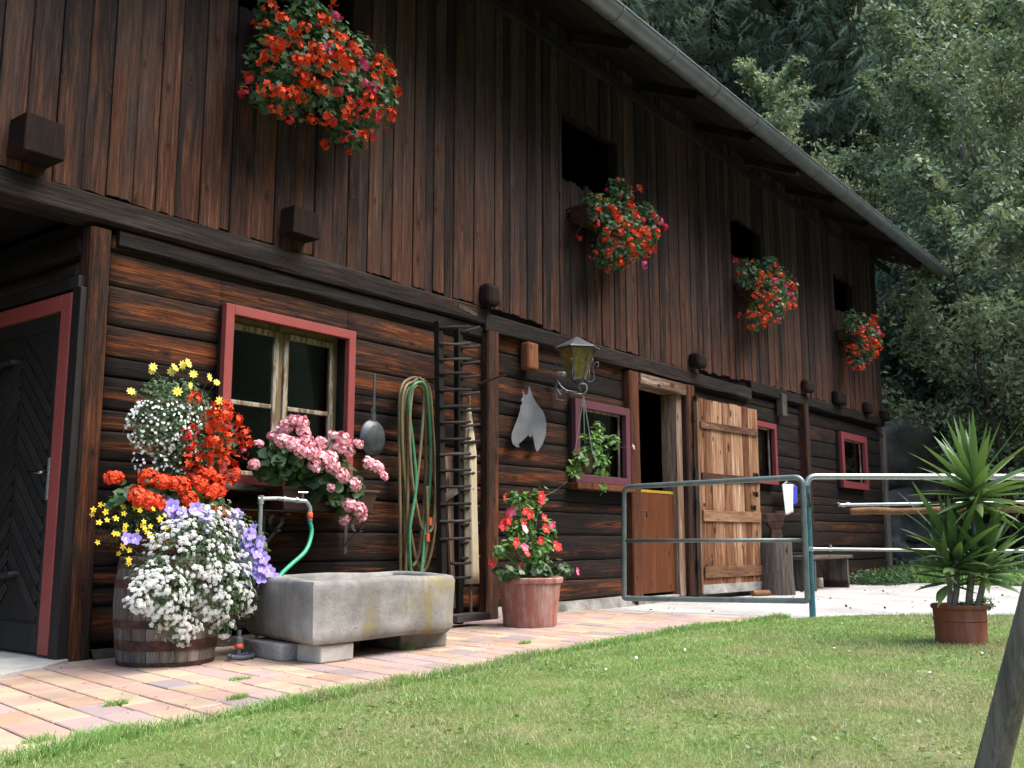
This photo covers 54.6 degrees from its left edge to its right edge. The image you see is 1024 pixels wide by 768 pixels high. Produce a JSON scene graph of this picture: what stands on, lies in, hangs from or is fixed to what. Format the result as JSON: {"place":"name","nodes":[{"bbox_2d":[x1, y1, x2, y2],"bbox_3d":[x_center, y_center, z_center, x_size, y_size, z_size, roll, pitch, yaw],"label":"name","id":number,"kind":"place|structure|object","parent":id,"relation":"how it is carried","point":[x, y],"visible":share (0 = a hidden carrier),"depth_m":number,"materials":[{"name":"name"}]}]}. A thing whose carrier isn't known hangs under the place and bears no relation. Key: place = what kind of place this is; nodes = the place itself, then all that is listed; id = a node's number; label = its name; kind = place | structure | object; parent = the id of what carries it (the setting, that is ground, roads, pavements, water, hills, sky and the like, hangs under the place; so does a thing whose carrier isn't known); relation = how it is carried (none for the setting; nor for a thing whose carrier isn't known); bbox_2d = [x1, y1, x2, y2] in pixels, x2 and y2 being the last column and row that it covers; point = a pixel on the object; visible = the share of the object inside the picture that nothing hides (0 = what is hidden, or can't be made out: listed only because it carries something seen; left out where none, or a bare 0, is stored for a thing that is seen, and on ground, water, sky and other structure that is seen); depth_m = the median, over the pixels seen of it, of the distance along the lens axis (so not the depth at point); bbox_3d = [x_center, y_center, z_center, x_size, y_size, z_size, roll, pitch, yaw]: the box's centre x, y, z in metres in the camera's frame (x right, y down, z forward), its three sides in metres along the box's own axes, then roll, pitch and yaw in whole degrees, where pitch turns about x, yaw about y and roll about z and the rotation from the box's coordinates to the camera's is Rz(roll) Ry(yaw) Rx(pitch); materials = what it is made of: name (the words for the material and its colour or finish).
{"place":"outdoors","nodes":[
{"label":"outdoors","id":0,"kind":"place"},
{"bbox_2d":[0,609,756,757],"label":"brick paving","id":1,"kind":"structure","parent":0,"point":[59,701],"depth_m":4.65,"materials":[{"name":"brick"}]},
{"bbox_2d":[89,465,279,667],"bbox_3d":[-1.725,0.928,5.180,0.734,1.032,0.964,-2,-9,11],"label":"barrel planter","id":2,"kind":"object","parent":1,"relation":"on","point":[168,610],"visible":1,"depth_m":5.02,"materials":[{"name":"wood"}]},
{"bbox_2d":[123,358,253,532],"bbox_3d":[-1.843,0.347,5.529,0.532,0.956,0.700,-7,-11,37],"label":"mixed flower box","id":3,"kind":"object","parent":2,"relation":"on","point":[188,449],"visible":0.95,"depth_m":5.43,"materials":[{"name":"multicoloured plant"}]},
{"bbox_2d":[227,630,255,659],"bbox_3d":[-1.445,1.391,5.304,0.111,0.153,0.234,-3,-9,20],"label":"lawn sprinkler","id":4,"kind":"object","parent":1,"relation":"on","point":[238,646],"visible":1,"depth_m":5.25,"materials":[{"name":"grey plastic"}]},
{"bbox_2d":[243,637,299,661],"bbox_3d":[-1.262,1.440,5.402,0.226,0.090,0.425,8,-12,-42],"label":"stone block","id":5,"kind":"object","parent":1,"relation":"on","point":[273,649],"depth_m":5.27,"materials":[{"name":"grey stone"}]},
{"bbox_2d":[19,640,532,743],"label":"joint grass","id":6,"kind":"structure","parent":1,"relation":"on","point":[123,702],"depth_m":3.83,"materials":[{"name":"green plant"}]},
{"bbox_2d":[254,491,313,637],"bbox_3d":[-1.292,1.083,5.797,0.231,0.917,0.378,-7,-11,37],"label":"standpipe","id":7,"kind":"object","parent":1,"relation":"on","point":[261,499],"visible":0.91,"depth_m":5.86,"materials":[{"name":"metal"}]},
{"bbox_2d":[0,636,575,712],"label":"fallen petals","id":8,"kind":"object","parent":1,"relation":"on","point":[198,683],"visible":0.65,"depth_m":4.38,"materials":[{"name":"red plant"}]},
{"bbox_2d":[297,642,352,663],"bbox_3d":[-0.985,1.412,5.237,0.192,0.094,0.234,-7,-11,37],"label":"stone block","id":9,"kind":"object","parent":1,"relation":"on","point":[327,653],"depth_m":5.16,"materials":[{"name":"stone"}]},
{"bbox_2d":[360,632,446,649],"bbox_3d":[-0.659,1.524,5.989,0.345,0.105,0.425,8,-12,-42],"label":"stone block","id":10,"kind":"object","parent":1,"relation":"on","point":[422,640],"depth_m":5.83,"materials":[{"name":"stone"}]},
{"bbox_2d":[246,571,454,644],"bbox_3d":[-0.912,1.282,5.803,0.842,0.342,1.368,-7,-11,37],"label":"stone trough","id":11,"kind":"object","parent":10,"relation":"on","point":[323,608],"visible":0.94,"depth_m":5.36,"materials":[{"name":"stone"}]},
{"bbox_2d":[434,321,490,623],"bbox_3d":[-0.381,0.637,7.496,0.255,2.320,0.613,-7,-11,37],"label":"hay rack","id":12,"kind":"object","parent":1,"relation":"on","point":[458,538],"visible":0.93,"depth_m":7.43,"materials":[{"name":"brown wood"}]},
{"bbox_2d":[445,456,455,608],"bbox_3d":[-0.461,1.120,7.552,0.065,1.152,0.151,-7,-11,37],"label":"broken plank","id":13,"kind":"object","parent":12,"relation":"attached to","point":[449,509],"visible":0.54,"depth_m":7.54,"materials":[{"name":"brown wood"}]},
{"bbox_2d":[446,489,457,500],"bbox_3d":[-0.469,0.838,7.510,0.020,0.117,0.172,-8,-12,41],"label":"wood scrap","id":14,"kind":"object","parent":12,"relation":"on","point":[450,494],"visible":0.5,"depth_m":7.51,"materials":[{"name":"wood"}]},
{"bbox_2d":[463,395,478,611],"bbox_3d":[-0.320,0.935,7.682,0.126,1.719,0.171,3,-9,-18],"label":"parasol","id":15,"kind":"object","parent":1,"relation":"on","point":[471,550],"visible":0.81,"depth_m":7.63,"materials":[{"name":"beige fabric"}]},
{"bbox_2d":[488,481,578,627],"bbox_3d":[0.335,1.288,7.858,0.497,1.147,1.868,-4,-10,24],"label":"potted dipladenia","id":16,"kind":"object","parent":1,"relation":"on","point":[529,594],"visible":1,"depth_m":7.23,"materials":[{"name":"plant"}]},
{"bbox_2d":[0,611,1023,767],"bbox_3d":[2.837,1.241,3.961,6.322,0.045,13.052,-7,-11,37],"label":"lawn grass","id":17,"kind":"structure","parent":0,"point":[913,618],"depth_m":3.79,"materials":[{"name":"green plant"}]},
{"bbox_2d":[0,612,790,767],"bbox_3d":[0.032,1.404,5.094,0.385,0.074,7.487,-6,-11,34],"label":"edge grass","id":18,"kind":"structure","parent":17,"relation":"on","point":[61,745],"depth_m":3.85,"materials":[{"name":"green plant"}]},
{"bbox_2d":[894,408,1023,644],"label":"potted yucca","id":19,"kind":"object","parent":17,"relation":"on","point":[956,621],"visible":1,"depth_m":6.08,"materials":[{"name":"plant"}]},
{"bbox_2d":[974,580,1023,767],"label":"leaning post","id":20,"kind":"object","parent":17,"relation":"on","point":[1000,735],"visible":1,"depth_m":2.67,"materials":[{"name":"grey wood"}]},
{"bbox_2d":[601,583,1021,617],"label":"gravel yard","id":21,"kind":"structure","parent":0,"point":[873,599],"depth_m":9.88,"materials":[{"name":"grey gravel"}]},
{"bbox_2d":[751,590,770,595],"bbox_3d":[2.849,2.396,11.358,0.242,0.069,0.070,5,-10,-28],"label":"firewood piece","id":22,"kind":"object","parent":21,"relation":"on","point":[760,592],"visible":0.97,"depth_m":11.32,"materials":[{"name":"brown wood"}]},
{"bbox_2d":[760,542,795,595],"bbox_3d":[3.107,2.175,11.699,0.443,0.612,0.443,-7,-11,37],"label":"tree stump","id":23,"kind":"object","parent":21,"relation":"on","point":[777,577],"visible":0.78,"depth_m":11.52,"materials":[{"name":"grey wood"}]},
{"bbox_2d":[761,511,784,537],"bbox_3d":[3.077,1.691,11.777,0.367,0.368,0.174,0,-9,0],"label":"anvil","id":24,"kind":"object","parent":23,"relation":"on","point":[774,522],"visible":0.71,"depth_m":11.74,"materials":[{"name":"metal"}]},
{"bbox_2d":[793,555,852,590],"bbox_3d":[4.015,2.458,12.948,0.380,0.437,1.539,-7,-11,37],"label":"bench","id":25,"kind":"object","parent":21,"relation":"on","point":[834,569],"visible":0.72,"depth_m":13.31,"materials":[{"name":"grey wood"}]},
{"bbox_2d":[650,584,1002,612],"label":"yard litter","id":26,"kind":"object","parent":21,"relation":"on","point":[850,607],"visible":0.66,"depth_m":10.56,"materials":[{"name":"brown plant"}]},
{"bbox_2d":[805,473,1023,616],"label":"pipe fence","id":27,"kind":"object","parent":21,"relation":"on","point":[811,548],"visible":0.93,"depth_m":8.46,"materials":[{"name":"metal"}]},
{"bbox_2d":[621,475,811,603],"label":"pipe gate","id":28,"kind":"structure","parent":27,"relation":"attached to","point":[803,539],"depth_m":8.69,"materials":[{"name":"metal"}]},
{"bbox_2d":[782,480,797,515],"bbox_3d":[3.594,1.443,12.830,0.146,0.528,0.505,-4,-10,22],"label":"jacket","id":29,"kind":"object","parent":28,"relation":"hanging from","point":[790,495],"visible":0.97,"depth_m":12.77,"materials":[{"name":"white fabric"}]},
{"bbox_2d":[850,506,1023,514],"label":"peeled pole","id":30,"kind":"object","parent":27,"relation":"attached to","point":[876,510],"visible":0.51,"depth_m":8.72,"materials":[{"name":"brown wood"}]},
{"bbox_2d":[631,1,1023,585],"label":"ground","id":31,"kind":"structure","parent":0,"point":[1013,546],"depth_m":17.68,"materials":[{"name":"green plant"}]},
{"bbox_2d":[0,649,69,675],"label":"concrete threshold","id":32,"kind":"object","parent":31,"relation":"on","point":[14,662],"visible":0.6,"depth_m":5.07,"materials":[{"name":"grey concrete"}]},
{"bbox_2d":[0,0,948,660],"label":"barn","id":33,"kind":"structure","parent":31,"relation":"on","point":[168,196],"depth_m":7.96,"materials":[{"name":"brown wood"}]},
{"bbox_2d":[0,314,60,652],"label":"chevron door","id":34,"kind":"structure","parent":33,"relation":"in","point":[29,350],"depth_m":5.60,"materials":[{"name":"wood"}]},
{"bbox_2d":[212,303,355,491],"bbox_3d":[-1.503,0.140,6.526,0.300,1.147,1.110,-7,-11,37],"label":"window","id":35,"kind":"structure","parent":33,"relation":"in","point":[327,353],"depth_m":6.68,"materials":[{"name":"red paint"}]},
{"bbox_2d":[232,509,387,553],"bbox_3d":[-1.373,0.942,6.268,0.252,0.273,1.400,-7,-11,37],"label":"iron shelf bracket","id":36,"kind":"object","parent":33,"relation":"attached to","point":[281,523],"visible":0.79,"depth_m":6.23,"materials":[{"name":"metal"}]},
{"bbox_2d":[238,414,388,525],"bbox_3d":[-1.192,0.552,6.288,0.466,0.687,1.024,-7,-11,37],"label":"pink geranium box","id":37,"kind":"object","parent":33,"relation":"attached to","point":[322,475],"visible":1,"depth_m":6.13,"materials":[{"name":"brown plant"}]},
{"bbox_2d":[237,0,402,154],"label":"hanging geranium","id":38,"kind":"object","parent":33,"relation":"hanging from","point":[288,69],"visible":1,"depth_m":6.40,"materials":[{"name":"red plant"}]},
{"bbox_2d":[360,373,385,455],"bbox_3d":[-0.975,0.215,7.029,0.048,0.594,0.251,-7,-11,37],"label":"frying pan","id":39,"kind":"object","parent":33,"relation":"hanging from","point":[372,435],"visible":0.99,"depth_m":6.99,"materials":[{"name":"metal"}]},
{"bbox_2d":[398,376,436,571],"bbox_3d":[-0.704,0.661,7.296,0.207,1.516,0.405,-7,-11,37],"label":"garden hose","id":40,"kind":"object","parent":33,"relation":"hanging from","point":[405,399],"visible":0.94,"depth_m":7.23,"materials":[{"name":"green plastic"}]},
{"bbox_2d":[458,304,476,316],"bbox_3d":[-0.355,-0.589,7.942,0.010,0.060,0.235,-7,-11,37],"label":"iron strap","id":41,"kind":"object","parent":33,"relation":"attached to","point":[465,309],"visible":1,"depth_m":7.93,"materials":[{"name":"metal"}]},
{"bbox_2d":[478,374,505,384],"bbox_3d":[-0.164,-0.037,8.029,0.280,0.065,0.036,-7,-11,37],"label":"iron rod","id":42,"kind":"object","parent":33,"relation":"attached to","point":[491,379],"visible":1,"depth_m":8.02,"materials":[{"name":"black metal"}]},
{"bbox_2d":[511,387,545,451],"bbox_3d":[0.148,0.296,8.540,0.004,0.565,0.505,-7,-11,37],"label":"horse head plaque","id":43,"kind":"object","parent":33,"relation":"attached to","point":[531,420],"visible":1,"depth_m":8.55,"materials":[{"name":"grey metal"}]},
{"bbox_2d":[554,337,599,401],"bbox_3d":[0.572,-0.134,8.706,0.400,0.528,0.584,0,-9,3],"label":"wall lantern","id":44,"kind":"object","parent":33,"relation":"attached to","point":[577,354],"depth_m":8.54,"materials":[{"name":"grey metal"}]},
{"bbox_2d":[556,372,565,375],"bbox_3d":[0.444,-0.089,8.938,0.097,0.034,0.100,-7,-11,37],"label":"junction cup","id":45,"kind":"object","parent":44,"relation":"attached to","point":[562,374],"visible":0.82,"depth_m":8.91,"materials":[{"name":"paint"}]},
{"bbox_2d":[566,395,634,495],"bbox_3d":[0.808,0.552,8.652,0.273,0.862,1.188,-7,-11,37],"label":"hanging pot plant","id":46,"kind":"object","parent":44,"relation":"hanging from","point":[582,464],"visible":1,"depth_m":8.46,"materials":[{"name":"green plant"}]},
{"bbox_2d":[566,398,636,492],"bbox_3d":[0.806,0.608,9.500,0.270,0.830,1.040,-7,-11,37],"label":"window","id":47,"kind":"structure","parent":33,"relation":"in","point":[616,420],"depth_m":9.52,"materials":[{"name":"red paint"}]},
{"bbox_2d":[565,177,667,275],"bbox_3d":[1.090,-1.524,9.629,0.605,1.062,1.158,-7,-11,37],"label":"hanging geranium","id":48,"kind":"object","parent":33,"relation":"hanging from","point":[614,231],"visible":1,"depth_m":9.39,"materials":[{"name":"red plant"}]},
{"bbox_2d":[641,489,674,593],"bbox_3d":[1.493,1.631,10.289,0.113,1.052,0.833,-7,-11,37],"label":"half door","id":49,"kind":"structure","parent":33,"relation":"in","point":[657,506],"depth_m":10.34,"materials":[{"name":"brown wood"}]},
{"bbox_2d":[692,395,761,593],"bbox_3d":[2.482,1.266,11.288,0.079,2.160,1.380,-8,-12,43],"label":"plank door","id":50,"kind":"structure","parent":33,"relation":"in","point":[725,435],"depth_m":11.22,"materials":[{"name":"brown wood"}]},
{"bbox_2d":[732,256,798,331],"bbox_3d":[3.248,-1.142,12.441,0.586,1.124,1.324,-7,-11,37],"label":"hanging geranium","id":51,"kind":"object","parent":33,"relation":"hanging from","point":[762,297],"visible":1,"depth_m":12.19,"materials":[{"name":"red plant"}]},
{"bbox_2d":[757,420,778,484],"bbox_3d":[3.038,0.860,12.448,0.230,0.780,0.940,-7,-11,37],"label":"window","id":52,"kind":"structure","parent":33,"relation":"in","point":[767,432],"depth_m":12.68,"materials":[{"name":"red paint"}]},
{"bbox_2d":[835,431,869,489],"bbox_3d":[5.150,1.192,15.189,0.230,0.830,1.150,-7,-11,37],"label":"window","id":53,"kind":"structure","parent":33,"relation":"in","point":[851,449],"depth_m":15.19,"materials":[{"name":"red paint"}]},
{"bbox_2d":[834,308,884,370],"bbox_3d":[5.418,-0.652,15.210,0.617,1.018,1.196,-7,-11,37],"label":"hanging geranium","id":54,"kind":"object","parent":33,"relation":"hanging from","point":[853,337],"visible":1,"depth_m":14.92,"materials":[{"name":"red plant"}]},
{"bbox_2d":[623,0,722,73],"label":"spruce tree","id":55,"kind":"object","parent":31,"relation":"on","point":[675,29],"visible":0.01,"depth_m":44.25,"materials":[{"name":"green plant"}]},
{"bbox_2d":[619,0,737,83],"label":"spruce tree","id":56,"kind":"object","parent":31,"relation":"on","point":[649,16],"visible":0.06,"depth_m":33.77,"materials":[{"name":"green plant"}]},
{"bbox_2d":[668,1,761,95],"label":"spruce tree","id":57,"kind":"object","parent":31,"relation":"on","point":[697,37],"visible":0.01,"depth_m":53.99,"materials":[{"name":"green plant"}]},
{"bbox_2d":[625,0,838,161],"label":"spruce tree","id":58,"kind":"object","parent":31,"relation":"on","point":[716,28],"visible":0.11,"depth_m":34.00,"materials":[{"name":"green plant"}]},
{"bbox_2d":[704,0,820,149],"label":"spruce tree","id":59,"kind":"object","parent":31,"relation":"on","point":[747,43],"visible":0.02,"depth_m":43.89,"materials":[{"name":"green plant"}]},
{"bbox_2d":[700,0,832,136],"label":"spruce tree","id":60,"kind":"object","parent":31,"relation":"on","point":[769,33],"depth_m":48.77,"materials":[{"name":"green plant"}]},
{"bbox_2d":[732,54,855,178],"bbox_3d":[6.015,-2.877,26.389,4.681,11.673,6.962,3,-9,-16],"label":"alder tree","id":61,"kind":"object","parent":31,"relation":"on","point":[784,105],"visible":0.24,"depth_m":26.02,"materials":[{"name":"green plant"}]},
{"bbox_2d":[685,0,912,207],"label":"spruce tree","id":62,"kind":"object","parent":31,"relation":"on","point":[816,18],"visible":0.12,"depth_m":33.77,"materials":[{"name":"green plant"}]},
{"bbox_2d":[726,0,910,215],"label":"spruce tree","id":63,"kind":"object","parent":31,"relation":"on","point":[813,105],"visible":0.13,"depth_m":32.88,"materials":[{"name":"green plant"}]},
{"bbox_2d":[734,0,981,177],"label":"spruce tree","id":64,"kind":"object","parent":31,"relation":"on","point":[848,17],"visible":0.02,"depth_m":38.04,"materials":[{"name":"green plant"}]},
{"bbox_2d":[820,49,944,298],"bbox_3d":[10.278,-4.465,28.283,6.563,10.976,5.912,-7,-11,37],"label":"alder tree","id":65,"kind":"object","parent":31,"relation":"on","point":[869,93],"visible":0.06,"depth_m":28.45,"materials":[{"name":"green plant"}]},
{"bbox_2d":[849,566,933,585],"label":"corner weeds","id":66,"kind":"object","parent":31,"relation":"on","point":[885,577],"visible":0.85,"depth_m":14.15,"materials":[{"name":"green plant"}]},
{"bbox_2d":[773,0,1023,302],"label":"spruce tree","id":67,"kind":"object","parent":31,"relation":"on","point":[833,73],"visible":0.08,"depth_m":31.76,"materials":[{"name":"green plant"}]},
{"bbox_2d":[892,535,911,565],"bbox_3d":[7.006,3.125,18.361,0.912,0.758,1.110,-7,-11,37],"label":"boulder","id":68,"kind":"object","parent":31,"relation":"on","point":[897,541],"visible":0.18,"depth_m":17.82,"materials":[{"name":"grey stone"}]},
{"bbox_2d":[889,487,934,543],"bbox_3d":[7.300,2.573,18.712,1.303,1.264,1.615,-7,-11,37],"label":"boulder","id":69,"kind":"object","parent":31,"relation":"on","point":[905,522],"visible":0.27,"depth_m":18.11,"materials":[{"name":"grey stone"}]},
{"bbox_2d":[875,222,964,413],"bbox_3d":[8.531,-0.433,22.123,4.468,6.076,3.830,-7,-11,37],"label":"bush","id":70,"kind":"object","parent":31,"relation":"on","point":[893,279],"visible":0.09,"depth_m":21.39,"materials":[{"name":"green plant"}]},
{"bbox_2d":[874,212,966,406],"bbox_3d":[8.931,-0.839,23.805,4.712,7.305,4.233,1,-9,-9],"label":"bush","id":71,"kind":"object","parent":31,"relation":"on","point":[884,213],"depth_m":23.54,"materials":[{"name":"green plant"}]},
{"bbox_2d":[885,413,956,500],"bbox_3d":[7.573,1.591,19.966,2.357,1.893,2.480,-7,-11,37],"label":"boulder","id":72,"kind":"object","parent":31,"relation":"on","point":[902,441],"visible":0.27,"depth_m":18.92,"materials":[{"name":"grey stone"}]},
{"bbox_2d":[818,0,1023,459],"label":"alder tree","id":73,"kind":"object","parent":31,"relation":"on","point":[891,19],"visible":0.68,"depth_m":20.62,"materials":[{"name":"green plant"}]},
{"bbox_2d":[906,542,936,562],"bbox_3d":[7.450,3.191,18.263,0.954,0.730,0.890,-7,-11,37],"label":"boulder","id":74,"kind":"object","parent":31,"relation":"on","point":[918,545],"visible":0.09,"depth_m":17.99,"materials":[{"name":"grey stone"}]},
{"bbox_2d":[845,130,1001,303],"bbox_3d":[10.056,-2.620,25.752,4.708,8.528,4.380,2,-9,-14],"label":"tree","id":75,"kind":"object","parent":31,"relation":"on","point":[869,146],"visible":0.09,"depth_m":26.25,"materials":[{"name":"green plant"}]},
{"bbox_2d":[854,20,1023,460],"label":"alder tree","id":76,"kind":"object","parent":31,"relation":"on","point":[892,214],"visible":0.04,"depth_m":22.59,"materials":[{"name":"green plant"}]},
{"bbox_2d":[927,469,955,499],"bbox_3d":[8.146,2.198,19.784,1.343,1.260,1.566,-7,-11,37],"label":"boulder","id":77,"kind":"object","parent":31,"relation":"on","point":[939,486],"visible":0.05,"depth_m":19.14,"materials":[{"name":"grey stone"}]},
{"bbox_2d":[925,499,959,528],"bbox_3d":[7.965,2.694,18.930,1.313,1.064,1.531,-7,-11,37],"label":"boulder","id":78,"kind":"object","parent":31,"relation":"on","point":[927,516],"visible":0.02,"depth_m":18.43,"materials":[{"name":"grey stone"}]},
{"bbox_2d":[875,259,1012,432],"bbox_3d":[8.143,-0.310,21.157,3.866,5.633,3.852,3,-9,-16],"label":"bush","id":79,"kind":"object","parent":31,"relation":"on","point":[893,311],"visible":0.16,"depth_m":20.68,"materials":[{"name":"green plant"}]},
{"bbox_2d":[871,563,1023,584],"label":"bank grass","id":80,"kind":"structure","parent":31,"relation":"on","point":[926,579],"depth_m":14.61,"materials":[{"name":"green plant"}]},
{"bbox_2d":[871,4,1023,306],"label":"spruce tree","id":81,"kind":"object","parent":31,"relation":"on","point":[1003,22],"visible":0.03,"depth_m":29.49,"materials":[{"name":"green plant"}]},
{"bbox_2d":[880,233,1015,472],"bbox_3d":[9.033,-0.488,20.980,4.997,5.952,5.310,0,-9,0],"label":"bush","id":82,"kind":"object","parent":31,"relation":"on","point":[950,299],"visible":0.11,"depth_m":20.36,"materials":[{"name":"green plant"}]},
{"bbox_2d":[875,0,1023,470],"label":"alder tree","id":83,"kind":"object","parent":31,"relation":"on","point":[1013,187],"visible":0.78,"depth_m":17.75,"materials":[{"name":"green plant"}]},
{"bbox_2d":[880,152,1023,555],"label":"alder tree","id":84,"kind":"object","parent":31,"relation":"on","point":[927,176],"visible":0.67,"depth_m":16.81,"materials":[{"name":"green plant"}]},
{"bbox_2d":[937,432,970,496],"bbox_3d":[8.793,1.773,20.587,1.893,1.511,2.064,-7,-11,37],"label":"boulder","id":85,"kind":"object","parent":31,"relation":"on","point":[955,451],"visible":0.02,"depth_m":20.04,"materials":[{"name":"grey stone"}]},
{"bbox_2d":[893,513,1023,572],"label":"bank plants","id":86,"kind":"object","parent":31,"relation":"on","point":[903,561],"visible":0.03,"depth_m":16.99,"materials":[{"name":"green plant"}]},
{"bbox_2d":[919,319,1023,530],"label":"bush","id":87,"kind":"object","parent":31,"relation":"on","point":[965,398],"visible":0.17,"depth_m":18.00,"materials":[{"name":"green plant"}]},
{"bbox_2d":[983,514,989,523],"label":"boulder","id":88,"kind":"object","parent":31,"relation":"on","point":[985,520],"visible":0.02,"depth_m":18.49,"materials":[{"name":"grey stone"}]},
{"bbox_2d":[985,517,1014,535],"bbox_3d":[9.261,2.931,18.445,1.199,0.996,1.264,-7,-11,37],"label":"boulder","id":89,"kind":"object","parent":31,"relation":"on","point":[1010,531],"visible":0.05,"depth_m":18.09,"materials":[{"name":"grey stone"}]},
{"bbox_2d":[986,521,1023,533],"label":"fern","id":90,"kind":"object","parent":31,"relation":"on","point":[1021,525],"visible":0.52,"depth_m":16.87,"materials":[{"name":"green plant"}]}
]}

